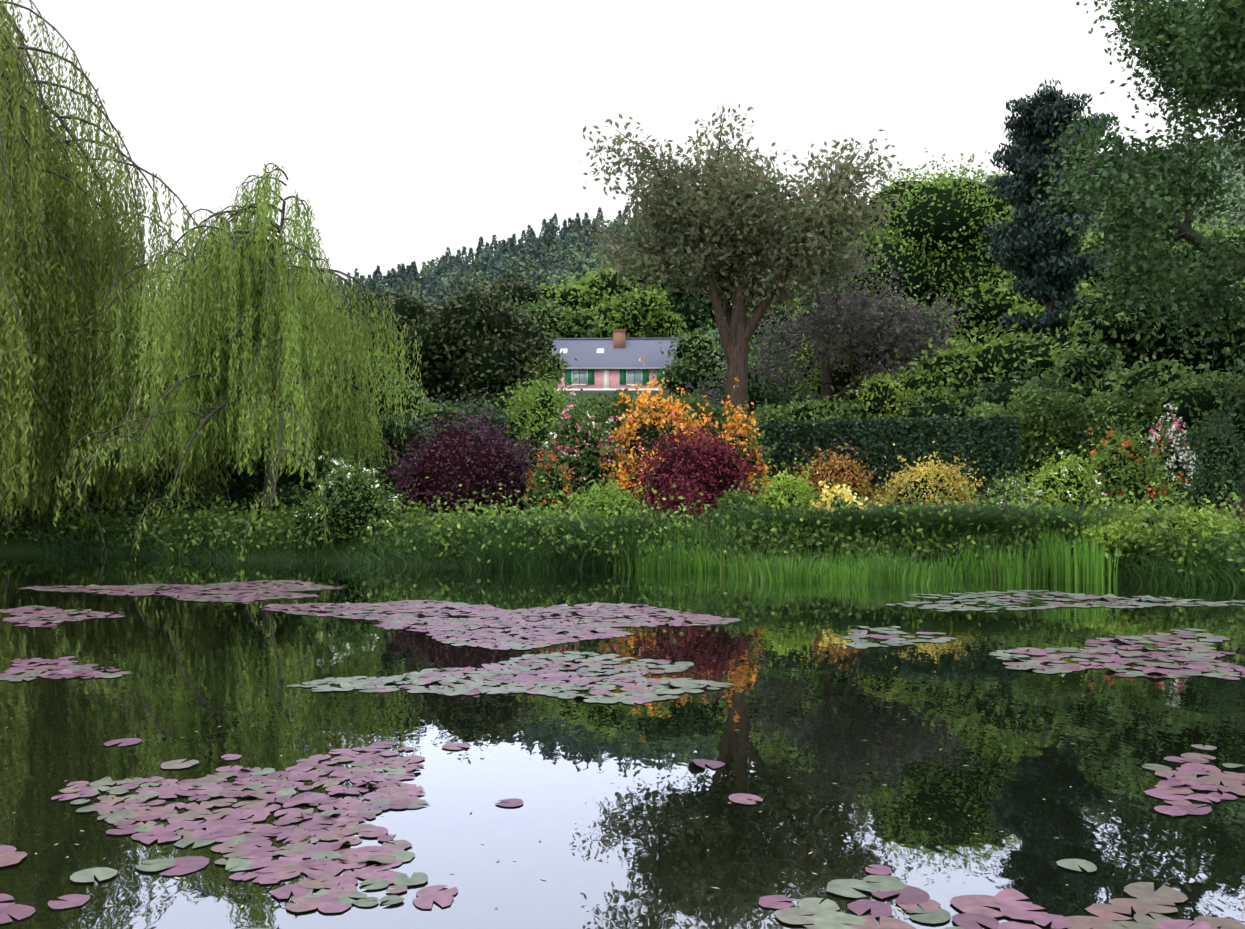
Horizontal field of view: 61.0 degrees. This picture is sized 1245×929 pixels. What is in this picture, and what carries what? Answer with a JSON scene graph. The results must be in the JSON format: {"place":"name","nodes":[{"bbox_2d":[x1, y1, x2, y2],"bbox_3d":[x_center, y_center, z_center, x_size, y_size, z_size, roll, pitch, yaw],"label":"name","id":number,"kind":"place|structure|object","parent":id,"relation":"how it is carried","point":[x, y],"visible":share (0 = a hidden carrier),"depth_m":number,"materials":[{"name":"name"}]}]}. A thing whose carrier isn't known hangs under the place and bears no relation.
{"place":"outdoors","nodes":[
{"label":"outdoors","id":0,"kind":"place"},
{"bbox_2d":[0,176,1243,586],"bbox_3d":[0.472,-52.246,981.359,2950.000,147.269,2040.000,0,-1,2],"label":"ground","id":1,"kind":"structure","parent":0,"point":[14,548],"depth_m":24.27,"materials":[{"name":"green plant"}]},
{"bbox_2d":[0,0,243,554],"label":"willow tree","id":2,"kind":"object","parent":1,"relation":"on","point":[23,451],"depth_m":27.20,"materials":[{"name":"plant"}]},
{"bbox_2d":[103,478,235,523],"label":"shrub","id":3,"kind":"object","parent":1,"relation":"on","point":[162,492],"depth_m":28.70,"materials":[{"name":"plant"}]},
{"bbox_2d":[33,162,424,561],"bbox_3d":[-9.810,-2.773,26.194,8.688,9.779,10.914,0,-1,2],"label":"willow tree","id":4,"kind":"object","parent":1,"relation":"on","point":[230,306],"depth_m":25.40,"materials":[{"name":"plant"}]},
{"bbox_2d":[4,399,511,514],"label":"hedge leaves","id":5,"kind":"object","parent":1,"relation":"on","point":[245,480],"visible":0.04,"depth_m":31.51,"materials":[{"name":"green plant"}]},
{"bbox_2d":[0,511,515,568],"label":"bank grass","id":6,"kind":"structure","parent":1,"relation":"on","point":[179,552],"depth_m":24.65,"materials":[{"name":"plant"}]},
{"bbox_2d":[239,481,318,519],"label":"shrub","id":7,"kind":"object","parent":1,"relation":"on","point":[284,492],"depth_m":27.81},
{"bbox_2d":[138,422,506,519],"bbox_3d":[-12.697,0.206,33.005,18.518,3.271,1.440,0,-1,8],"label":"hedge","id":8,"kind":"object","parent":1,"relation":"on","point":[450,423],"visible":0.08,"depth_m":32.05,"materials":[{"name":"green"}]},
{"bbox_2d":[232,340,454,407],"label":"tree","id":9,"kind":"object","parent":1,"relation":"on","point":[409,384],"visible":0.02,"depth_m":44.74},
{"bbox_2d":[281,443,415,543],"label":"rose shrub","id":10,"kind":"object","parent":1,"relation":"on","point":[363,477],"depth_m":23.98,"materials":[{"name":"plant"}]},
{"bbox_2d":[332,270,446,404],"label":"yew tree","id":11,"kind":"object","parent":1,"relation":"on","point":[415,298],"visible":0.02,"depth_m":58.88,"materials":[{"name":"plant"}]},
{"bbox_2d":[304,293,441,398],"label":"tree","id":12,"kind":"object","parent":11,"relation":"attached to","point":[401,307],"visible":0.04,"depth_m":58.52,"materials":[{"name":"plant"}]},
{"bbox_2d":[371,375,485,428],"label":"bush","id":13,"kind":"object","parent":1,"relation":"on","point":[428,407],"visible":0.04,"depth_m":36.46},
{"bbox_2d":[375,390,459,439],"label":"bush","id":14,"kind":"object","parent":13,"relation":"attached to","point":[447,417],"visible":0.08,"depth_m":36.34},
{"bbox_2d":[376,377,551,522],"bbox_3d":[-3.934,-0.035,26.590,4.679,4.361,3.637,0,-1,2],"label":"bush","id":15,"kind":"object","parent":1,"relation":"on","point":[494,439],"depth_m":25.80,"materials":[{"name":"plant"}]},
{"bbox_2d":[421,388,514,416],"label":"bush","id":16,"kind":"object","parent":1,"relation":"on","point":[462,402],"visible":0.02,"depth_m":39.57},
{"bbox_2d":[388,268,564,407],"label":"yew tree","id":17,"kind":"object","parent":1,"relation":"on","point":[461,363],"depth_m":57.27,"materials":[{"name":"plant"}]},
{"bbox_2d":[398,294,543,402],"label":"tree","id":18,"kind":"object","parent":17,"relation":"attached to","point":[496,355],"visible":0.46,"depth_m":57.01,"materials":[{"name":"plant"}]},
{"bbox_2d":[440,268,594,312],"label":"tree","id":19,"kind":"object","parent":1,"relation":"on","point":[494,283],"visible":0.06,"depth_m":114.31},
{"bbox_2d":[464,281,568,314],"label":"tree","id":20,"kind":"object","parent":19,"relation":"attached to","point":[519,290],"visible":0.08,"depth_m":112.23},
{"bbox_2d":[478,345,577,409],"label":"bush","id":21,"kind":"object","parent":1,"relation":"on","point":[562,363],"visible":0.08,"depth_m":64.02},
{"bbox_2d":[495,352,590,492],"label":"tall green shrub","id":22,"kind":"object","parent":1,"relation":"on","point":[521,405],"depth_m":32.42,"materials":[{"name":"plant"}]},
{"bbox_2d":[518,438,581,520],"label":"azalea shrub","id":23,"kind":"object","parent":1,"relation":"on","point":[539,473],"depth_m":25.68,"materials":[{"name":"plant"}]},
{"bbox_2d":[409,511,701,570],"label":"bank grass","id":24,"kind":"structure","parent":1,"relation":"on","point":[538,555],"depth_m":21.74,"materials":[{"name":"plant"}]},
{"bbox_2d":[509,295,605,352],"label":"beech tree","id":25,"kind":"object","parent":1,"relation":"on","point":[588,331],"visible":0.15,"depth_m":98.05,"materials":[{"name":"plant"}]},
{"bbox_2d":[511,307,593,353],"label":"tree","id":26,"kind":"object","parent":25,"relation":"attached to","point":[576,320],"visible":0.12,"depth_m":98.14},
{"bbox_2d":[520,260,637,310],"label":"tree","id":27,"kind":"object","parent":1,"relation":"on","point":[588,279],"visible":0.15,"depth_m":116.57,"materials":[{"name":"plant"}]},
{"bbox_2d":[536,272,631,312],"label":"tree","id":28,"kind":"object","parent":27,"relation":"attached to","point":[611,283],"visible":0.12,"depth_m":116.92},
{"bbox_2d":[532,387,636,507],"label":"rose bush","id":29,"kind":"object","parent":1,"relation":"on","point":[566,441],"depth_m":28.46,"materials":[{"name":"plant"}]},
{"bbox_2d":[539,392,628,488],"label":"flowers","id":30,"kind":"object","parent":29,"relation":"on","point":[579,428],"visible":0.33,"depth_m":28.45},
{"bbox_2d":[566,472,649,520],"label":"bush","id":31,"kind":"object","parent":1,"relation":"on","point":[598,498],"depth_m":24.08,"materials":[{"name":"plant"}]},
{"bbox_2d":[557,369,666,388],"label":"house walls","id":32,"kind":"structure","parent":1,"relation":"on","point":[614,378],"depth_m":92.08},
{"bbox_2d":[565,369,662,384],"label":"window shutters","id":33,"kind":"object","parent":32,"relation":"attached to","point":[645,376],"visible":0.4,"depth_m":91.96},
{"bbox_2d":[551,339,683,367],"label":"house roof","id":34,"kind":"structure","parent":32,"relation":"on","point":[584,353],"depth_m":93.74,"materials":[{"name":"tile"}]},
{"bbox_2d":[572,369,667,383],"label":"house windows","id":35,"kind":"structure","parent":32,"relation":"in","point":[630,376],"depth_m":91.99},
{"bbox_2d":[0,471,1244,570],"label":"plants","id":36,"kind":"object","parent":1,"relation":"on","point":[907,542],"visible":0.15,"depth_m":22.13,"materials":[{"name":"green plant"}]},
{"bbox_2d":[0,461,1244,571],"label":"groundcover leaves","id":37,"kind":"object","parent":1,"relation":"on","point":[571,517],"visible":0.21,"depth_m":22.29,"materials":[{"name":"green plant"}]},
{"bbox_2d":[0,482,1244,575],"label":"plants","id":38,"kind":"object","parent":1,"relation":"on","point":[1068,531],"visible":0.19,"depth_m":21.73,"materials":[{"name":"green plant"}]},
{"bbox_2d":[577,281,693,337],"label":"tree","id":39,"kind":"object","parent":1,"relation":"on","point":[650,314],"depth_m":110.15,"materials":[{"name":"plant"}]},
{"bbox_2d":[591,289,678,337],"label":"tree","id":40,"kind":"object","parent":39,"relation":"attached to","point":[634,318],"visible":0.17,"depth_m":110.15,"materials":[{"name":"plant"}]},
{"bbox_2d":[501,388,796,448],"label":"hedge leaves","id":41,"kind":"object","parent":1,"relation":"on","point":[767,413],"visible":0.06,"depth_m":33.62,"materials":[{"name":"plant"}]},
{"bbox_2d":[588,355,732,509],"bbox_3d":[1.179,-0.309,29.155,4.695,4.968,3.978,0,-1,2],"label":"orange shrub","id":42,"kind":"object","parent":1,"relation":"on","point":[644,411],"depth_m":28.84,"materials":[{"name":"plant"}]},
{"bbox_2d":[595,253,731,337],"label":"tree","id":43,"kind":"object","parent":1,"relation":"on","point":[707,314],"visible":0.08,"depth_m":120.70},
{"bbox_2d":[627,266,719,332],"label":"tree","id":44,"kind":"object","parent":43,"relation":"attached to","point":[686,310],"visible":0.1,"depth_m":120.19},
{"bbox_2d":[643,458,721,528],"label":"shrub","id":45,"kind":"object","parent":1,"relation":"on","point":[686,494],"depth_m":23.59,"materials":[{"name":"plant"}]},
{"bbox_2d":[607,407,776,518],"bbox_3d":[1.736,0.375,25.529,4.199,3.599,3.580,0,-1,2],"label":"maple shrub","id":46,"kind":"object","parent":1,"relation":"on","point":[724,448],"depth_m":24.81,"materials":[{"name":"plant"}]},
{"bbox_2d":[648,326,768,407],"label":"shrub","id":47,"kind":"object","parent":1,"relation":"on","point":[685,360],"depth_m":56.54,"materials":[{"name":"plant"}]},
{"bbox_2d":[665,336,758,396],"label":"crown shade tree","id":48,"kind":"object","parent":47,"relation":"attached to","point":[683,377],"visible":0.23,"depth_m":56.35,"materials":[{"name":"plant"}]},
{"bbox_2d":[708,477,759,524],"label":"green shrub","id":49,"kind":"object","parent":1,"relation":"on","point":[726,500],"depth_m":23.62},
{"bbox_2d":[568,103,912,421],"bbox_3d":[3.782,-5.062,35.343,11.170,13.455,8.742,0,-1,2],"label":"tree","id":50,"kind":"object","parent":1,"relation":"on","point":[828,221],"depth_m":33.56,"materials":[{"name":"plant"}]},
{"bbox_2d":[714,378,776,505],"bbox_3d":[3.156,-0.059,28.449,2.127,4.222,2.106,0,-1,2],"label":"orange shrub","id":51,"kind":"object","parent":1,"relation":"on","point":[759,485],"depth_m":28.12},
{"bbox_2d":[710,333,812,399],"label":"tree","id":52,"kind":"object","parent":1,"relation":"on","point":[755,356],"visible":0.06,"depth_m":50.45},
{"bbox_2d":[705,364,829,416],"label":"bush","id":53,"kind":"object","parent":1,"relation":"on","point":[781,398],"visible":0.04,"depth_m":38.47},
{"bbox_2d":[745,450,818,519],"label":"shrub","id":54,"kind":"object","parent":1,"relation":"on","point":[804,488],"depth_m":23.01,"materials":[{"name":"plant"}]},
{"bbox_2d":[347,127,1244,349],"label":"forest broadleaf","id":55,"kind":"object","parent":1,"relation":"on","point":[1235,184],"visible":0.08,"depth_m":390.23,"materials":[{"name":"plant"}]},
{"bbox_2d":[705,265,902,347],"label":"tree","id":56,"kind":"object","parent":1,"relation":"on","point":[797,306],"visible":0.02,"depth_m":56.44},
{"bbox_2d":[746,288,865,345],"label":"crown shade tree","id":57,"kind":"object","parent":56,"relation":"attached to","point":[783,317],"visible":0.02,"depth_m":56.17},
{"bbox_2d":[684,232,974,408],"bbox_3d":[8.621,-3.181,41.639,13.483,10.925,9.199,-1,-1,34],"label":"spreading tree","id":58,"kind":"object","parent":1,"relation":"on","point":[855,306],"depth_m":39.29,"materials":[{"name":"plant"}]},
{"bbox_2d":[758,385,904,420],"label":"bush","id":59,"kind":"object","parent":1,"relation":"on","point":[812,403],"visible":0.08,"depth_m":34.94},
{"bbox_2d":[789,404,872,420],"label":"shrub","id":60,"kind":"object","parent":59,"relation":"attached to","point":[809,416],"visible":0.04,"depth_m":34.98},
{"bbox_2d":[783,424,887,505],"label":"bronze shrub","id":61,"kind":"object","parent":1,"relation":"on","point":[856,469],"depth_m":25.38,"materials":[{"name":"plant"}]},
{"bbox_2d":[805,478,881,514],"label":"yellow flowers","id":62,"kind":"object","parent":1,"relation":"on","point":[846,496],"visible":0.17,"depth_m":22.57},
{"bbox_2d":[569,511,1133,570],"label":"bank grass","id":63,"kind":"structure","parent":1,"relation":"on","point":[721,528],"depth_m":21.03,"materials":[{"name":"plant"}]},
{"bbox_2d":[772,274,984,403],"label":"tree","id":64,"kind":"object","parent":1,"relation":"on","point":[806,383],"visible":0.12,"depth_m":44.41,"materials":[{"name":"plant"}]},
{"bbox_2d":[795,307,955,406],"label":"shrub","id":65,"kind":"object","parent":64,"relation":"attached to","point":[841,381],"visible":0.19,"depth_m":43.05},
{"bbox_2d":[850,368,924,418],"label":"gold shrub","id":66,"kind":"object","parent":1,"relation":"on","point":[889,381],"visible":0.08,"depth_m":34.84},
{"bbox_2d":[863,380,910,418],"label":"shrub","id":67,"kind":"object","parent":66,"relation":"attached to","point":[883,399],"visible":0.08,"depth_m":34.74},
{"bbox_2d":[758,414,1020,503],"bbox_3d":[7.283,0.123,29.567,7.239,2.978,1.132,0,-1,18],"label":"hedge","id":68,"kind":"object","parent":1,"relation":"on","point":[956,442],"depth_m":28.99,"materials":[{"name":"plant"}]},
{"bbox_2d":[599,501,1244,545],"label":"grass","id":69,"kind":"structure","parent":1,"relation":"on","point":[987,516],"depth_m":20.97,"materials":[{"name":"plant"}]},
{"bbox_2d":[861,441,988,508],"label":"tan shrub","id":70,"kind":"object","parent":1,"relation":"on","point":[958,482],"depth_m":24.85,"materials":[{"name":"plant"}]},
{"bbox_2d":[867,367,995,418],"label":"shrub","id":71,"kind":"object","parent":1,"relation":"on","point":[962,392],"visible":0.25,"depth_m":33.92,"materials":[{"name":"plant"}]},
{"bbox_2d":[903,392,985,418],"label":"shrub","id":72,"kind":"object","parent":71,"relation":"attached to","point":[941,409],"visible":0.02,"depth_m":33.64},
{"bbox_2d":[787,147,1082,346],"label":"maple tree","id":73,"kind":"object","parent":1,"relation":"on","point":[945,181],"visible":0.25,"depth_m":59.46,"materials":[{"name":"plant"}]},
{"bbox_2d":[805,178,1014,310],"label":"tree","id":74,"kind":"object","parent":73,"relation":"attached to","point":[939,228],"visible":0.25,"depth_m":59.38,"materials":[{"name":"plant"}]},
{"bbox_2d":[845,310,1091,408],"bbox_3d":[12.022,-2.042,36.747,8.756,7.062,8.904,0,-1,2],"label":"tree","id":75,"kind":"object","parent":1,"relation":"on","point":[981,347],"visible":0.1,"depth_m":35.17,"materials":[{"name":"plant"}]},
{"bbox_2d":[893,340,1055,400],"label":"shrub","id":76,"kind":"object","parent":75,"relation":"attached to","point":[1043,363],"visible":0.1,"depth_m":34.73,"materials":[{"name":"plant"}]},
{"bbox_2d":[972,463,1043,506],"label":"shrub","id":77,"kind":"object","parent":1,"relation":"on","point":[1003,483],"depth_m":24.45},
{"bbox_2d":[926,269,1109,349],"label":"tree","id":78,"kind":"object","parent":1,"relation":"on","point":[1023,307],"visible":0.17,"depth_m":58.53,"materials":[{"name":"plant"}]},
{"bbox_2d":[944,280,1080,351],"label":"crown shade tree","id":79,"kind":"object","parent":78,"relation":"attached to","point":[1000,307],"visible":0.12,"depth_m":58.86,"materials":[{"name":"plant"}]},
{"bbox_2d":[951,360,1086,434],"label":"shrub","id":80,"kind":"object","parent":1,"relation":"on","point":[1025,379],"visible":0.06,"depth_m":32.04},
{"bbox_2d":[982,381,1066,425],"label":"shrub","id":81,"kind":"object","parent":80,"relation":"attached to","point":[1002,389],"visible":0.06,"depth_m":31.82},
{"bbox_2d":[981,78,1131,355],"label":"pine tree","id":82,"kind":"object","parent":1,"relation":"on","point":[1026,151],"depth_m":42.94,"materials":[{"name":"plant"}]},
{"bbox_2d":[1008,437,1123,513],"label":"shrub","id":83,"kind":"object","parent":1,"relation":"on","point":[1041,475],"depth_m":23.35,"materials":[{"name":"plant"}]},
{"bbox_2d":[965,376,1244,502],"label":"hedge leaves","id":84,"kind":"object","parent":1,"relation":"on","point":[1055,408],"visible":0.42,"depth_m":29.48,"materials":[{"name":"plant"}]},
{"bbox_2d":[1007,332,1204,433],"bbox_3d":[15.576,-1.342,33.706,7.132,5.736,7.182,0,-1,2],"label":"shrub","id":85,"kind":"object","parent":1,"relation":"on","point":[1078,383],"visible":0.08,"depth_m":32.22,"materials":[{"name":"plant"}]},
{"bbox_2d":[1056,351,1121,433],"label":"shrub","id":86,"kind":"object","parent":85,"relation":"attached to","point":[1100,365],"visible":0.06,"depth_m":32.18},
{"bbox_2d":[1059,399,1190,510],"bbox_3d":[11.629,0.205,24.448,2.857,3.463,2.536,0,-1,2],"label":"shrub","id":87,"kind":"object","parent":1,"relation":"on","point":[1154,474],"depth_m":24.14,"materials":[{"name":"plant"}]},
{"bbox_2d":[1053,381,1198,481],"bbox_3d":[15.105,-0.555,30.337,5.814,4.419,5.868,0,-1,2],"label":"shrub","id":88,"kind":"object","parent":1,"relation":"on","point":[1118,424],"depth_m":28.90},
{"bbox_2d":[1074,413,1187,456],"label":"shrub","id":89,"kind":"object","parent":88,"relation":"attached to","point":[1146,430],"visible":0.06,"depth_m":28.35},
{"bbox_2d":[1019,525,1244,588],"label":"bank grass","id":90,"kind":"structure","parent":1,"relation":"on","point":[1156,573],"depth_m":18.38,"materials":[{"name":"plant"}]},
{"bbox_2d":[1020,399,1244,490],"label":"hedge","id":91,"kind":"object","parent":1,"relation":"on","point":[1060,445],"visible":0.04,"depth_m":29.52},
{"bbox_2d":[1024,0,1244,392],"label":"tree","id":92,"kind":"object","parent":1,"relation":"on","point":[1204,63],"depth_m":23.43,"materials":[{"name":"plant"}]},
{"bbox_2d":[1046,240,1244,386],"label":"tree","id":93,"kind":"object","parent":1,"relation":"on","point":[1113,347],"visible":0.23,"depth_m":38.59,"materials":[{"name":"plant"}]},
{"bbox_2d":[1082,282,1244,384],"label":"shrub","id":94,"kind":"object","parent":93,"relation":"attached to","point":[1158,343],"visible":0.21,"depth_m":38.10,"materials":[{"name":"plant"}]},
{"bbox_2d":[1053,499,1244,552],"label":"lime shrub","id":95,"kind":"object","parent":1,"relation":"on","point":[1121,530],"depth_m":19.20,"materials":[{"name":"plant"}]},
{"bbox_2d":[1075,207,1244,295],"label":"tree","id":96,"kind":"object","parent":1,"relation":"on","point":[1225,230],"visible":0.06,"depth_m":66.12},
{"bbox_2d":[1074,225,1244,292],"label":"shrub","id":97,"kind":"object","parent":96,"relation":"attached to","point":[1194,248],"visible":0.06,"depth_m":65.03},
{"bbox_2d":[1096,347,1244,447],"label":"shrub","id":98,"kind":"object","parent":1,"relation":"on","point":[1196,379],"visible":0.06,"depth_m":28.82,"materials":[{"name":"plant"}]},
{"bbox_2d":[1118,368,1219,450],"bbox_3d":[16.162,-1.022,29.714,4.157,3.411,4.340,0,-1,2],"label":"tree crown","id":99,"kind":"object","parent":98,"relation":"attached to","point":[1204,404],"visible":0.15,"depth_m":27.95},
{"bbox_2d":[1141,403,1201,509],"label":"shrub","id":100,"kind":"object","parent":1,"relation":"on","point":[1167,438],"depth_m":26.19,"materials":[{"name":"plant"}]},
{"bbox_2d":[1169,382,1244,513],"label":"conifer shrub","id":101,"kind":"object","parent":1,"relation":"on","point":[1238,448],"depth_m":23.29,"materials":[{"name":"plant"}]},
{"bbox_2d":[1186,365,1244,446],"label":"shrub","id":102,"kind":"object","parent":1,"relation":"on","point":[1229,406],"visible":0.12,"depth_m":27.83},
{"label":"forest trunks","id":103,"kind":"object","parent":1,"relation":"on","visible":0},
{"bbox_2d":[326,118,1238,337],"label":"forest conifers","id":104,"kind":"object","parent":103,"relation":"on","point":[408,276],"visible":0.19,"depth_m":417.62,"materials":[{"name":"plant"}]},
{"bbox_2d":[0,553,1244,928],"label":"pond water","id":105,"kind":"structure","parent":0,"point":[596,829],"depth_m":6.99,"materials":[{"name":"liquid"}]},
{"bbox_2d":[0,580,1244,928],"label":"lily pads","id":106,"kind":"object","parent":105,"relation":"on","point":[296,850],"visible":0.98,"depth_m":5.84,"materials":[{"name":"plant"}]},
{"bbox_2d":[597,520,1073,587],"bbox_3d":[3.714,1.629,19.689,9.322,1.030,3.594,0,-1,17],"label":"iris bed","id":107,"kind":"object","parent":105,"relation":"on","point":[1008,573],"visible":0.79,"depth_m":19.29,"materials":[{"name":"plant"}]},
{"bbox_2d":[1028,523,1119,585],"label":"reeds","id":108,"kind":"object","parent":105,"relation":"on","point":[1090,565],"visible":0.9,"depth_m":18.60,"materials":[{"name":"plant"}]},
{"bbox_2d":[0,0,1244,315],"label":"sky","id":109,"kind":"structure","parent":0,"point":[410,130],"materials":[{"name":"white"}]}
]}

